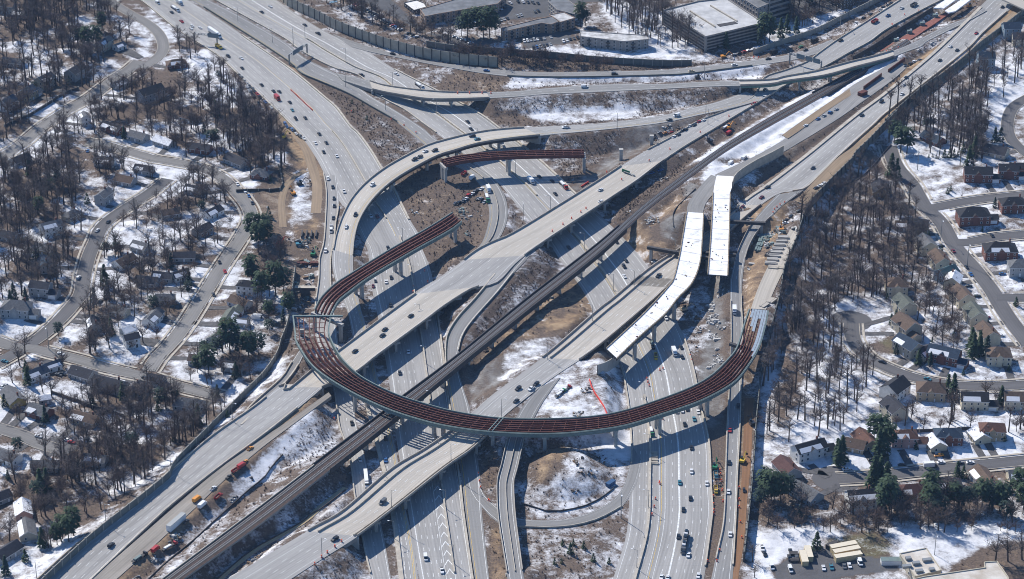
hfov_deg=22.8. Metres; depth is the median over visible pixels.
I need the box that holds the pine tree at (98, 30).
[90,24,103,41]
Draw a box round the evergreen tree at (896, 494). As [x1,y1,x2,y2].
[885,483,901,509]
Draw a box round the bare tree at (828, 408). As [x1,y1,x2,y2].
[823,399,835,421]
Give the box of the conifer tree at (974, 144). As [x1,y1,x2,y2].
[971,136,979,158]
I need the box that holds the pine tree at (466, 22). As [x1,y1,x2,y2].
[458,7,474,37]
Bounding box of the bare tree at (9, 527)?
[0,511,17,540]
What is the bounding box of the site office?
[880,557,901,565]
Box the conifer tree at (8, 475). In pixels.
[5,470,10,479]
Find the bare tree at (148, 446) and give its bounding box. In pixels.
[139,437,155,457]
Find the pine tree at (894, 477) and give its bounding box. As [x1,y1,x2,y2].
[883,473,899,490]
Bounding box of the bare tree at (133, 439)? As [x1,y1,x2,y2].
[128,436,140,465]
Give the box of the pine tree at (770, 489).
[760,469,782,504]
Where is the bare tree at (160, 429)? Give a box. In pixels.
[153,421,168,445]
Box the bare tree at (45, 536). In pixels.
[42,524,51,546]
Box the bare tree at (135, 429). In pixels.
[127,417,142,450]
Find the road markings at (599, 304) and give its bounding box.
[239,0,708,578]
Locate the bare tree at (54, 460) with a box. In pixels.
[43,449,61,473]
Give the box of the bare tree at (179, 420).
[172,414,181,442]
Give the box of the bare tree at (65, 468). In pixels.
[58,461,70,479]
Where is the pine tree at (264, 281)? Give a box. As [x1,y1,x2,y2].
[251,270,270,297]
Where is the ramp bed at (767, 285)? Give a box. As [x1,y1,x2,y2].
[751,229,804,310]
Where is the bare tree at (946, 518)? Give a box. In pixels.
[935,504,956,532]
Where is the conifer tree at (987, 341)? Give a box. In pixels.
[983,335,990,350]
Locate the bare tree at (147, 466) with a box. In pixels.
[141,455,153,476]
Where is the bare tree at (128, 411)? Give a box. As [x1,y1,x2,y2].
[123,401,134,419]
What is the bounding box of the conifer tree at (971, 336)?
[965,327,975,351]
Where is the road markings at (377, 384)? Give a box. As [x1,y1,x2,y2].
[346,110,716,577]
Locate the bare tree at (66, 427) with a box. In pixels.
[61,420,71,433]
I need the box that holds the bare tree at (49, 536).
[41,524,55,546]
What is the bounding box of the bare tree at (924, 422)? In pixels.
[917,411,932,428]
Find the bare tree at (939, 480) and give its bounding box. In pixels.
[937,478,947,496]
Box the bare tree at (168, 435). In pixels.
[164,426,177,444]
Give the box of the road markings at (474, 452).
[446,256,525,578]
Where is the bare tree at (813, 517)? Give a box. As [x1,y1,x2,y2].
[811,513,818,523]
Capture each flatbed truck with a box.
[131,551,147,562]
[161,541,177,550]
[171,5,179,11]
[415,82,424,88]
[484,193,489,202]
[555,388,566,397]
[558,180,568,189]
[558,384,571,391]
[650,340,654,349]
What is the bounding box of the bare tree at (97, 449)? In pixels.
[93,448,102,472]
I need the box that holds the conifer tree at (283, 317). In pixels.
[280,308,285,321]
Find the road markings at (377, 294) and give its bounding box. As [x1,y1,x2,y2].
[146,0,470,578]
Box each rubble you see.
[132,555,159,578]
[168,531,182,541]
[230,476,253,502]
[246,553,262,563]
[291,237,313,312]
[408,208,423,216]
[456,197,481,236]
[549,384,611,417]
[570,455,605,493]
[626,210,659,263]
[631,177,669,189]
[648,124,682,142]
[680,286,703,351]
[705,302,720,368]
[712,286,725,363]
[715,476,722,486]
[744,215,759,270]
[763,221,797,256]
[917,38,940,51]
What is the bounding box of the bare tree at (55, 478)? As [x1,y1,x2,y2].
[51,468,69,488]
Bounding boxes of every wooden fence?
[4,86,78,126]
[50,390,125,417]
[236,164,282,191]
[905,427,970,432]
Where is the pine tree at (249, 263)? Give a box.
[241,252,261,277]
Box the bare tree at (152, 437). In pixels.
[144,428,157,461]
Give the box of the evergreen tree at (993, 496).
[985,485,999,509]
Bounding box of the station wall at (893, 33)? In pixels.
[853,6,932,59]
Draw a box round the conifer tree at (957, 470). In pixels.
[952,461,960,477]
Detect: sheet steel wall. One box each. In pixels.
[863,73,881,88]
[888,57,904,71]
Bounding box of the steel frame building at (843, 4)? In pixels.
[825,0,861,9]
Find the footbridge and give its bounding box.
[1002,0,1023,9]
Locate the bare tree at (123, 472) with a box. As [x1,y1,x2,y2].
[116,467,129,493]
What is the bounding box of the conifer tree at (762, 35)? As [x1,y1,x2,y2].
[758,19,767,39]
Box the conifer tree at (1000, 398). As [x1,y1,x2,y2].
[997,385,1004,404]
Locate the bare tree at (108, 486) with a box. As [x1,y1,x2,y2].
[102,477,116,495]
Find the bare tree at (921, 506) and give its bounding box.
[912,500,930,519]
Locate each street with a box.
[0,178,172,366]
[0,337,224,399]
[0,424,61,451]
[1,60,143,157]
[85,139,257,371]
[110,0,168,67]
[836,456,1023,482]
[844,323,1023,389]
[882,146,1023,345]
[924,191,1023,210]
[956,231,1023,245]
[997,293,1023,300]
[1001,96,1023,155]
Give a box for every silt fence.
[148,454,282,578]
[217,489,345,578]
[518,488,613,511]
[672,188,695,225]
[828,144,890,201]
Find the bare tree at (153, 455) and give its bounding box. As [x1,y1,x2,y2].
[146,449,156,470]
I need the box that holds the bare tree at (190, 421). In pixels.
[184,411,194,436]
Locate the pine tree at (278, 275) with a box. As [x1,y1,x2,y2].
[264,259,284,296]
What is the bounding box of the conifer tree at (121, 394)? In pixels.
[118,381,125,400]
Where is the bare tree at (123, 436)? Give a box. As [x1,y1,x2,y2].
[117,425,128,447]
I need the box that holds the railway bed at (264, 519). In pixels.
[164,39,910,578]
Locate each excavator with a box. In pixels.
[289,186,295,195]
[296,177,310,185]
[296,239,310,246]
[310,246,318,256]
[680,303,695,311]
[694,72,707,78]
[703,134,712,143]
[712,457,717,469]
[720,51,733,58]
[726,121,736,129]
[739,451,747,463]
[747,413,754,425]
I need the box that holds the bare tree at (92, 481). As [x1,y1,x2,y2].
[83,471,98,488]
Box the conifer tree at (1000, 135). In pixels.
[998,127,1004,142]
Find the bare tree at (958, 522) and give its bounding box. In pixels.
[952,516,963,529]
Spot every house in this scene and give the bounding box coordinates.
[0,0,17,13]
[0,57,24,67]
[0,93,18,111]
[0,230,19,241]
[0,297,41,320]
[0,385,26,408]
[0,447,22,466]
[0,488,12,504]
[0,539,24,564]
[8,153,31,166]
[13,497,32,520]
[16,516,38,541]
[17,83,42,101]
[21,363,50,382]
[24,402,55,419]
[27,279,60,300]
[30,460,59,472]
[33,243,54,255]
[34,70,56,89]
[37,254,52,273]
[37,394,51,404]
[39,217,63,237]
[42,357,62,372]
[60,206,82,222]
[63,62,91,82]
[67,365,97,382]
[68,409,101,428]
[79,111,91,125]
[81,453,108,467]
[85,315,104,331]
[89,374,131,396]
[93,155,116,167]
[93,186,113,206]
[94,35,113,52]
[99,120,125,135]
[108,304,130,318]
[110,77,128,89]
[111,41,126,51]
[111,251,137,270]
[113,174,137,187]
[119,324,137,334]
[122,332,140,348]
[126,129,149,143]
[128,239,152,253]
[130,379,147,397]
[133,164,154,175]
[135,82,169,103]
[136,275,159,287]
[142,310,162,327]
[144,306,164,317]
[145,373,167,385]
[151,134,177,149]
[151,270,172,283]
[155,291,176,305]
[160,205,180,219]
[165,56,186,69]
[171,397,205,411]
[172,251,195,261]
[172,266,190,282]
[178,112,201,124]
[182,184,203,195]
[187,142,212,154]
[187,354,208,366]
[191,221,213,237]
[200,203,224,220]
[206,329,222,345]
[220,304,244,325]
[220,360,245,373]
[222,152,250,169]
[226,294,252,310]
[235,278,256,295]
[235,317,249,327]
[249,167,273,180]
[404,0,426,13]
[771,454,802,477]
[789,436,834,463]
[789,479,824,505]
[844,485,877,510]
[845,437,867,454]
[850,427,876,450]
[871,178,892,196]
[878,395,909,422]
[879,374,911,400]
[884,274,908,296]
[890,292,916,315]
[890,311,922,341]
[891,332,923,359]
[891,426,928,448]
[895,221,906,231]
[897,479,924,499]
[906,217,928,234]
[913,232,938,255]
[916,344,927,361]
[916,378,946,402]
[919,130,945,146]
[925,432,948,452]
[926,247,952,270]
[926,343,968,369]
[933,262,960,283]
[933,428,963,446]
[938,477,962,493]
[943,269,963,289]
[948,283,975,308]
[955,206,999,226]
[959,391,998,410]
[962,301,989,326]
[963,164,1000,182]
[966,424,991,444]
[967,463,997,496]
[973,320,1001,345]
[976,49,995,70]
[978,422,1006,441]
[980,143,1010,159]
[981,238,1018,261]
[984,346,1012,366]
[998,161,1023,179]
[998,194,1023,213]
[1001,22,1021,39]
[1003,391,1023,410]
[1006,259,1023,277]
[1006,470,1022,484]
[1008,162,1023,171]
[1011,32,1023,46]
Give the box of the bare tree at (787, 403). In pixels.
[782,392,791,415]
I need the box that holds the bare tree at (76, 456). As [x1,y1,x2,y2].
[66,450,87,481]
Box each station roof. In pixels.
[934,0,955,9]
[945,0,970,13]
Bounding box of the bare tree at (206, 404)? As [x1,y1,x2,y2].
[195,388,214,424]
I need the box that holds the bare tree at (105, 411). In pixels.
[92,401,112,418]
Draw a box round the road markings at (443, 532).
[434,486,453,578]
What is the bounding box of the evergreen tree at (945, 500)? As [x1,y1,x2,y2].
[936,495,951,514]
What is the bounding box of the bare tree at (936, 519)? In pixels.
[928,504,951,530]
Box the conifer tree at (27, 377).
[22,366,32,385]
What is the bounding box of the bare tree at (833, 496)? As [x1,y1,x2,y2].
[824,487,841,508]
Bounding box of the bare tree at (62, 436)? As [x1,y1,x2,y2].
[56,429,70,457]
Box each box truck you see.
[150,544,159,552]
[192,495,201,502]
[197,500,206,508]
[236,461,246,466]
[274,93,280,100]
[486,184,490,192]
[527,176,534,183]
[650,426,653,436]
[671,346,676,355]
[732,304,736,314]
[769,48,777,54]
[810,37,818,42]
[923,461,937,467]
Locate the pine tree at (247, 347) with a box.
[239,330,257,359]
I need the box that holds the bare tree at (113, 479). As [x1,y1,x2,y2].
[109,470,119,498]
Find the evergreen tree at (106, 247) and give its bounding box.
[101,240,110,255]
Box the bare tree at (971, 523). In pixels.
[966,518,977,528]
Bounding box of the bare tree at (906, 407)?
[902,401,911,425]
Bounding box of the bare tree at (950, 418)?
[941,406,957,427]
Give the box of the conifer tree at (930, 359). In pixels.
[927,352,932,364]
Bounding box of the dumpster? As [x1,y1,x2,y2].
[605,479,615,487]
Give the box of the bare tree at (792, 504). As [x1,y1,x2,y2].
[788,495,797,509]
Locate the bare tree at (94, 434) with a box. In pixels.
[89,425,102,440]
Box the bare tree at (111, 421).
[99,410,119,432]
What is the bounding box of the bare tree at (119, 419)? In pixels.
[111,413,129,436]
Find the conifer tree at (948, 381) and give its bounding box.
[945,374,950,395]
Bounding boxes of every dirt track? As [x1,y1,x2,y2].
[278,170,307,227]
[279,114,321,212]
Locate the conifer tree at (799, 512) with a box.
[797,505,803,517]
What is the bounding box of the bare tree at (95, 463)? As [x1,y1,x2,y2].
[88,454,100,466]
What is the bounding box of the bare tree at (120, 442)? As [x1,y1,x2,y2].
[109,428,129,457]
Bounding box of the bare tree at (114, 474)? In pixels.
[106,465,121,488]
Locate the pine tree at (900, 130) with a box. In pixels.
[893,123,908,152]
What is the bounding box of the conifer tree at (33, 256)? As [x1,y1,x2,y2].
[32,244,38,258]
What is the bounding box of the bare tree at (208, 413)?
[202,403,211,422]
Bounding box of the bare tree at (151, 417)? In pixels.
[146,412,158,424]
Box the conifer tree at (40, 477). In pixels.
[34,468,46,493]
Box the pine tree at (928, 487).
[919,479,941,505]
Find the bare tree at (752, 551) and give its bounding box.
[745,539,755,561]
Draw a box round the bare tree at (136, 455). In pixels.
[130,442,143,472]
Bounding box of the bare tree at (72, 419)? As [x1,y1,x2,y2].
[67,409,81,434]
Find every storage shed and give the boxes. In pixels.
[251,313,261,319]
[956,424,967,426]
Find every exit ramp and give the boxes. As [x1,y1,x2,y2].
[507,571,523,578]
[516,378,559,417]
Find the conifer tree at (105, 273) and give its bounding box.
[99,264,109,286]
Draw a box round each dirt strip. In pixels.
[733,398,753,578]
[782,89,850,138]
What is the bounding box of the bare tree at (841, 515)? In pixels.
[838,509,848,523]
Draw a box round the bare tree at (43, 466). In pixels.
[35,454,54,473]
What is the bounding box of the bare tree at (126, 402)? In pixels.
[118,392,135,409]
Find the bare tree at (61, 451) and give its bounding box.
[52,442,65,463]
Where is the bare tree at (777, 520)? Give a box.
[769,512,785,529]
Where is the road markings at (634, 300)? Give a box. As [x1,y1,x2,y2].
[244,2,1009,578]
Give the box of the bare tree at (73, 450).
[68,442,79,455]
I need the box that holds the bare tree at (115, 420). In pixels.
[107,411,125,430]
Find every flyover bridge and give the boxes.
[332,92,757,577]
[370,80,489,107]
[739,49,894,92]
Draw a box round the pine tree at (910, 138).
[901,125,916,153]
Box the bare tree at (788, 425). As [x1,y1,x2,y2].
[785,415,794,441]
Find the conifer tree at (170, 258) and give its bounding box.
[167,253,174,268]
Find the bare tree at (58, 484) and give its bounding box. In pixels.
[51,475,68,495]
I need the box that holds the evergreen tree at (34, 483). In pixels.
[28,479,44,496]
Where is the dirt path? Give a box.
[219,487,347,578]
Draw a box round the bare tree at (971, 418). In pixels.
[964,406,977,426]
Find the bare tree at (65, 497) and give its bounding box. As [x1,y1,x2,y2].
[59,486,72,506]
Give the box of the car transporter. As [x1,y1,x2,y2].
[680,529,688,553]
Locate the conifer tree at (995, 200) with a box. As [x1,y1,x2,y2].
[993,197,997,208]
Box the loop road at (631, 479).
[481,446,641,527]
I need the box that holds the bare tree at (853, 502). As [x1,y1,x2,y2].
[847,487,863,514]
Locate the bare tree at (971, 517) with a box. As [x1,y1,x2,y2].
[965,512,978,521]
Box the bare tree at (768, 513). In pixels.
[762,504,775,523]
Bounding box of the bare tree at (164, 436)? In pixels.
[157,431,169,459]
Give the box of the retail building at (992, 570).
[913,561,1008,578]
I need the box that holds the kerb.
[0,1,1023,483]
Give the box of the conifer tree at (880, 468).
[871,456,884,490]
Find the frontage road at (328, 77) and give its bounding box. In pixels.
[192,0,507,247]
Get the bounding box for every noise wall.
[41,266,295,578]
[282,0,497,67]
[426,40,691,66]
[743,75,937,561]
[937,10,1023,81]
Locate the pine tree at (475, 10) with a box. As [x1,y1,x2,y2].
[468,6,482,35]
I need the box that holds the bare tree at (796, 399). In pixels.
[792,392,803,419]
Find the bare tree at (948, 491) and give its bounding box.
[941,483,958,504]
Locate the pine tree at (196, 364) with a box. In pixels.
[191,355,200,372]
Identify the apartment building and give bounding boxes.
[420,0,505,24]
[501,16,558,40]
[548,0,575,16]
[549,12,574,31]
[578,30,648,50]
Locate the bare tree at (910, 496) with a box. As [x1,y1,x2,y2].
[905,491,914,498]
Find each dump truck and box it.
[214,492,222,499]
[231,466,240,473]
[714,470,717,478]
[714,485,717,493]
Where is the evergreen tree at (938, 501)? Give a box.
[927,496,944,515]
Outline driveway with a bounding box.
[0,48,1021,495]
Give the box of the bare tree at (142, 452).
[134,441,151,478]
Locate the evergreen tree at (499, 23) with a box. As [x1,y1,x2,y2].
[491,14,501,34]
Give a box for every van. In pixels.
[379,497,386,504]
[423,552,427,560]
[769,561,774,569]
[787,564,792,572]
[858,557,862,565]
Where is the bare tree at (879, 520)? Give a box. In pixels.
[871,506,886,523]
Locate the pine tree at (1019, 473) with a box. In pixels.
[1010,466,1023,494]
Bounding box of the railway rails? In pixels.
[166,39,908,578]
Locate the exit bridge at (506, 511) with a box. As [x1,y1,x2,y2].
[496,382,554,578]
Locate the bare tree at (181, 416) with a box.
[173,407,193,441]
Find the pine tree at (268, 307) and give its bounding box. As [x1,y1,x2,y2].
[262,299,274,318]
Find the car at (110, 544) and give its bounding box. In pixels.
[107,542,114,547]
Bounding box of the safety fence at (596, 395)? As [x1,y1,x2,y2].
[589,379,606,413]
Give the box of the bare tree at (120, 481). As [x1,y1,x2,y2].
[106,465,130,490]
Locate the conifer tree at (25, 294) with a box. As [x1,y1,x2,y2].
[22,286,28,300]
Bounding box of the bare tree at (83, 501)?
[76,494,92,510]
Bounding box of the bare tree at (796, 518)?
[787,508,800,528]
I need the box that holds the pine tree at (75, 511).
[63,504,82,535]
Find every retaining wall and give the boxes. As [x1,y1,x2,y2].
[597,357,620,373]
[732,145,783,186]
[753,0,880,54]
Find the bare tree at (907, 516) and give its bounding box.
[897,510,911,525]
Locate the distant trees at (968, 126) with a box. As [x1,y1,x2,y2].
[0,0,1023,430]
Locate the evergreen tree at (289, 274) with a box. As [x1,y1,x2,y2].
[273,264,293,291]
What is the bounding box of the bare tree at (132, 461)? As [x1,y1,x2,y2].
[124,444,143,484]
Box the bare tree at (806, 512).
[798,506,811,520]
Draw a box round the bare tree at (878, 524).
[873,519,884,530]
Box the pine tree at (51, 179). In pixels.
[45,177,54,189]
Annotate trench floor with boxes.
[880,14,948,50]
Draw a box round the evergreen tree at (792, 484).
[783,473,797,494]
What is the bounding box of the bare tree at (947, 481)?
[939,470,958,491]
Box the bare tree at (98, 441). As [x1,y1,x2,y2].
[91,430,105,450]
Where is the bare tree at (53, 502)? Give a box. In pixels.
[48,492,60,511]
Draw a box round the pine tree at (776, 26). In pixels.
[762,17,777,41]
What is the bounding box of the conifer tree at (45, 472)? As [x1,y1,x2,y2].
[43,467,52,490]
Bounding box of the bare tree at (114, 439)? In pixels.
[102,432,121,459]
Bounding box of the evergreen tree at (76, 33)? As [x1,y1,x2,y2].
[71,28,83,40]
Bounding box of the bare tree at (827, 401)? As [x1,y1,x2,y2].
[823,395,832,408]
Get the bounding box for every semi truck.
[207,26,221,38]
[363,469,368,487]
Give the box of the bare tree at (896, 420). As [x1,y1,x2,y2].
[891,415,902,422]
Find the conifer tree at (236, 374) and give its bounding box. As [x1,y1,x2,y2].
[231,360,241,378]
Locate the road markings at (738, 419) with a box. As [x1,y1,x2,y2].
[714,194,794,578]
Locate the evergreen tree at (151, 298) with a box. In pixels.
[147,294,158,308]
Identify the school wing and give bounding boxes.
[899,548,941,578]
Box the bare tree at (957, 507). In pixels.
[953,501,962,513]
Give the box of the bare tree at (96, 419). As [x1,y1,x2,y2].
[90,411,108,429]
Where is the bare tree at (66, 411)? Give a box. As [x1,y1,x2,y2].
[58,400,75,426]
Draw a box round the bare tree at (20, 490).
[12,481,26,496]
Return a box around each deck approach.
[687,175,715,212]
[714,175,733,192]
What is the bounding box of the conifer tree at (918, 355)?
[913,348,922,365]
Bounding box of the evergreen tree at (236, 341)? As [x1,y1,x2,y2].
[229,332,245,356]
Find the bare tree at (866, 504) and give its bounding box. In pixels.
[861,496,876,511]
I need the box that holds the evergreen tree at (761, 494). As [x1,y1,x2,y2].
[752,485,767,505]
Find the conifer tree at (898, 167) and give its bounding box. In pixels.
[892,158,902,178]
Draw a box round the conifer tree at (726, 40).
[722,32,729,48]
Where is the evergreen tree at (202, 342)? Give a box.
[198,339,208,350]
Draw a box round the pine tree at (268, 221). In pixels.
[258,219,272,244]
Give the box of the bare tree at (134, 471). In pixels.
[127,460,141,485]
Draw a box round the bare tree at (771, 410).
[762,396,778,430]
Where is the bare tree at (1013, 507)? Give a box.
[1005,497,1023,522]
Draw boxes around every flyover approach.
[332,250,417,578]
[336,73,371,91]
[487,81,739,98]
[526,91,760,137]
[893,8,986,58]
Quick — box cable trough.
[161,464,313,578]
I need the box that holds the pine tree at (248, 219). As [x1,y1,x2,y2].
[242,210,257,231]
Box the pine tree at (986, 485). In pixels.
[975,476,994,504]
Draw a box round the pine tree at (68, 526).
[58,514,75,541]
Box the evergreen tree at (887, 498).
[876,495,891,509]
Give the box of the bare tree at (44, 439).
[34,426,54,454]
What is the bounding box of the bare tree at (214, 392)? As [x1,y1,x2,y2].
[202,383,220,415]
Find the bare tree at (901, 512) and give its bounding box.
[893,497,910,524]
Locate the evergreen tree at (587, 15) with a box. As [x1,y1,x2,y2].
[580,8,590,25]
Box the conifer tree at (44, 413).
[40,405,49,422]
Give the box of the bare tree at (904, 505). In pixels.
[898,498,910,510]
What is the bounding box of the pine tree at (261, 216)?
[254,212,267,227]
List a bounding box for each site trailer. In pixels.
[799,550,808,565]
[804,545,813,561]
[829,540,857,552]
[832,545,860,555]
[834,550,862,562]
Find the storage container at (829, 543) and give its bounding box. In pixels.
[826,540,837,550]
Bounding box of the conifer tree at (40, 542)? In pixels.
[37,527,47,548]
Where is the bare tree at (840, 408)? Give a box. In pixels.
[833,398,849,430]
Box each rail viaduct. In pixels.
[312,224,626,473]
[812,68,867,97]
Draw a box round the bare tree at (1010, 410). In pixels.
[1003,404,1016,431]
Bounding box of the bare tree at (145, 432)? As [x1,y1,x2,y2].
[142,428,151,437]
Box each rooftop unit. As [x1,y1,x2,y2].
[902,563,911,568]
[905,556,911,560]
[912,560,920,565]
[915,568,923,573]
[922,557,932,562]
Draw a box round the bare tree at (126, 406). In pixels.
[120,396,136,422]
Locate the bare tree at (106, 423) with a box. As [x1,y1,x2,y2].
[94,414,114,431]
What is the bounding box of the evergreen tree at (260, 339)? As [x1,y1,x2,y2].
[249,330,267,354]
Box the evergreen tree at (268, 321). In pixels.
[263,319,275,332]
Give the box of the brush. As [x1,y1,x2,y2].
[0,0,1023,578]
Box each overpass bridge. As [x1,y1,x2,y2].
[279,285,479,395]
[308,416,501,549]
[464,159,663,259]
[542,283,666,360]
[630,203,760,298]
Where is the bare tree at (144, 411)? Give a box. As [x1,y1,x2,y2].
[132,391,154,425]
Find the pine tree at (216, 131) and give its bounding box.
[211,129,219,140]
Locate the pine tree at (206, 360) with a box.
[197,341,218,372]
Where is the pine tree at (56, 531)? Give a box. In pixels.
[48,521,62,544]
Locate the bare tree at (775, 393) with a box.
[768,379,785,414]
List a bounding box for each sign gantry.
[193,32,218,42]
[288,43,307,64]
[622,169,634,185]
[789,52,821,68]
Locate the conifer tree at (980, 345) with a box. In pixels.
[977,334,984,358]
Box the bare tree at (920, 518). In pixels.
[913,510,928,528]
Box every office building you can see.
[731,0,768,18]
[762,0,790,17]
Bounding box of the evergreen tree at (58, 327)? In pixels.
[52,321,63,336]
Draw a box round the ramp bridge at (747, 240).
[734,216,770,264]
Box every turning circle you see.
[40,436,77,455]
[812,466,860,491]
[830,311,871,330]
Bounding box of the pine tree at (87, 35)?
[79,24,93,43]
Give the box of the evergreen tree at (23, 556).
[21,548,28,562]
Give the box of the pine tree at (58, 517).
[53,512,65,539]
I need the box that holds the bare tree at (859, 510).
[854,500,867,519]
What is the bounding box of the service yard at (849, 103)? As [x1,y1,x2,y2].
[715,59,906,179]
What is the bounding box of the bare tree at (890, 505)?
[889,493,901,515]
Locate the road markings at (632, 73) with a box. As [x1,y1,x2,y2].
[341,37,828,74]
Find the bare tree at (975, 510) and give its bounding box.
[962,495,987,525]
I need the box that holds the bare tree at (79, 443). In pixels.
[70,432,90,452]
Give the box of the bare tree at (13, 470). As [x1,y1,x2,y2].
[4,459,22,482]
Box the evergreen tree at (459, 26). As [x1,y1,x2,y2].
[454,14,466,35]
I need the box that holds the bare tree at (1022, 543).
[1012,527,1023,559]
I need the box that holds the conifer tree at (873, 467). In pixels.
[863,455,879,488]
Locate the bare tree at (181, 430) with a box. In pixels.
[173,413,189,441]
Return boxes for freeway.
[39,387,322,578]
[141,0,471,578]
[218,0,711,578]
[228,531,357,578]
[416,255,524,293]
[471,358,579,416]
[622,0,941,165]
[739,0,1012,204]
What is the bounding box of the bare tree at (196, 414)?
[182,395,204,436]
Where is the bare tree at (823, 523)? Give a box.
[816,515,830,530]
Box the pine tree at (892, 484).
[875,476,899,513]
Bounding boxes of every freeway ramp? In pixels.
[251,351,302,406]
[316,173,390,578]
[333,34,832,77]
[446,243,543,578]
[711,259,744,578]
[754,190,803,220]
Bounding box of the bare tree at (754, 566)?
[746,561,760,577]
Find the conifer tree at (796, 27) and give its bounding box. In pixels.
[792,16,800,32]
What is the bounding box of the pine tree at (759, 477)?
[755,465,773,488]
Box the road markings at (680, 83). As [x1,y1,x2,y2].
[342,12,982,96]
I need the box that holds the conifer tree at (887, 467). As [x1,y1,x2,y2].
[879,461,891,479]
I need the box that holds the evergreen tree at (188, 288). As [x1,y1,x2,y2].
[184,280,193,291]
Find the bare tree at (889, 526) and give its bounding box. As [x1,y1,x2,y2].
[883,521,891,531]
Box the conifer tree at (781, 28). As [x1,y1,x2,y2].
[776,17,785,37]
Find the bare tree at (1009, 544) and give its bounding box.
[996,533,1021,561]
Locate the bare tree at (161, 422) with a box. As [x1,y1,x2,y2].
[155,411,173,432]
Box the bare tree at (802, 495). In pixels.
[792,479,815,510]
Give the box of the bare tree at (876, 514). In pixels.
[867,501,885,527]
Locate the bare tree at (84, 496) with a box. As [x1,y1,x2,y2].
[80,491,89,513]
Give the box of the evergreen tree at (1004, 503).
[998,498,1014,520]
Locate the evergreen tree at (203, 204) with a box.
[198,199,205,208]
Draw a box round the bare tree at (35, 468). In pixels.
[29,461,42,476]
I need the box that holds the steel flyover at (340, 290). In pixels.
[311,212,461,341]
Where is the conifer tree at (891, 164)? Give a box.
[884,153,896,175]
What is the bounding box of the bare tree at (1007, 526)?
[1001,520,1013,528]
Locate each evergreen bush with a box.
[22,360,29,372]
[84,192,90,204]
[155,398,162,411]
[567,542,574,554]
[811,531,822,550]
[960,465,966,479]
[1013,297,1018,306]
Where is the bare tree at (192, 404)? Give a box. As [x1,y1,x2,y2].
[185,397,201,427]
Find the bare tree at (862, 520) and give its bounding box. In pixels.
[852,502,874,532]
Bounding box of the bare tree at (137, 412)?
[130,402,145,424]
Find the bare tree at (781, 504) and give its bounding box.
[773,495,790,511]
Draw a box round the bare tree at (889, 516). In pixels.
[884,512,894,518]
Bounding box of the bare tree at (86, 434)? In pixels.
[75,417,95,452]
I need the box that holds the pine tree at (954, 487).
[946,481,962,506]
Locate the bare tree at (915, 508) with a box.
[908,494,925,521]
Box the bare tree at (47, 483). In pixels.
[41,474,54,492]
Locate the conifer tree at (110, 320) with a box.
[107,317,115,336]
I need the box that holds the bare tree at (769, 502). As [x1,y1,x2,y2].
[761,495,776,508]
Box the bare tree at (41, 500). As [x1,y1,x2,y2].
[31,485,54,515]
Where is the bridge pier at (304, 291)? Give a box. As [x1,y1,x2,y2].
[295,286,314,297]
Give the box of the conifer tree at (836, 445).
[830,438,839,457]
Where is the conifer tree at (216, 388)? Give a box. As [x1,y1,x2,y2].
[214,384,219,396]
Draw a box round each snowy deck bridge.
[606,211,708,360]
[702,192,765,278]
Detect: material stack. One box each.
[310,261,317,265]
[754,246,761,251]
[759,302,769,307]
[765,261,776,264]
[766,297,776,303]
[767,257,777,260]
[768,253,779,256]
[768,265,777,268]
[770,250,781,253]
[772,246,783,249]
[774,243,784,246]
[776,239,786,242]
[778,235,788,238]
[789,551,798,555]
[790,557,798,562]
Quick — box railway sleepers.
[165,40,910,578]
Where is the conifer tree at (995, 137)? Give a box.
[990,126,998,142]
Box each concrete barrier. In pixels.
[36,396,266,578]
[90,407,297,578]
[140,0,305,140]
[204,6,396,121]
[215,0,436,132]
[235,361,292,423]
[240,363,298,424]
[241,34,409,219]
[306,38,537,195]
[314,172,326,311]
[330,204,338,302]
[332,130,386,218]
[334,395,370,573]
[364,402,403,578]
[394,68,575,193]
[399,235,454,572]
[437,312,473,578]
[445,273,494,362]
[458,272,513,350]
[467,165,497,242]
[507,65,751,76]
[520,506,620,527]
[568,227,617,293]
[620,366,631,463]
[634,394,650,578]
[647,0,899,149]
[648,0,940,171]
[684,338,712,565]
[715,299,731,558]
[732,293,742,564]
[743,6,981,200]
[792,11,1006,190]
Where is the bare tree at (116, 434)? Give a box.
[105,426,126,452]
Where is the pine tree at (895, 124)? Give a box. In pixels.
[888,120,901,143]
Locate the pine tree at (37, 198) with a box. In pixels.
[31,195,44,214]
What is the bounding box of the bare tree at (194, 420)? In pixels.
[181,408,200,426]
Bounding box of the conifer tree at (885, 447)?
[875,427,890,459]
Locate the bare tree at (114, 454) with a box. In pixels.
[106,446,121,464]
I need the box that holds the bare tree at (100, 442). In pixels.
[95,432,109,454]
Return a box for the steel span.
[439,149,585,181]
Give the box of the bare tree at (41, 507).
[32,497,47,516]
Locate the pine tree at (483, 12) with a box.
[474,7,492,38]
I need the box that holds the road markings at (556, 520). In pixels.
[468,448,640,520]
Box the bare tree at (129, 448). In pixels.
[120,437,137,470]
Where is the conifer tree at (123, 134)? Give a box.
[121,126,126,139]
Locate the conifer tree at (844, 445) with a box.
[841,435,849,461]
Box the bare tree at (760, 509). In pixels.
[756,506,768,520]
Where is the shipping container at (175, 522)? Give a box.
[166,512,185,531]
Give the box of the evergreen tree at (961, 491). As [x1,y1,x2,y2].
[953,486,971,509]
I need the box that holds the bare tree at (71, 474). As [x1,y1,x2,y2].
[56,457,81,486]
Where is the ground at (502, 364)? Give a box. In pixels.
[0,0,1023,578]
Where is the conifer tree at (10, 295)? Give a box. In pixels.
[7,290,13,299]
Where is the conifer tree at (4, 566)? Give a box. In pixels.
[0,555,11,576]
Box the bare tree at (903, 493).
[899,486,907,499]
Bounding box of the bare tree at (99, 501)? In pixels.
[91,487,109,509]
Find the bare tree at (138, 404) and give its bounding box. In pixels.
[127,396,146,412]
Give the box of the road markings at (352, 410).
[316,174,389,578]

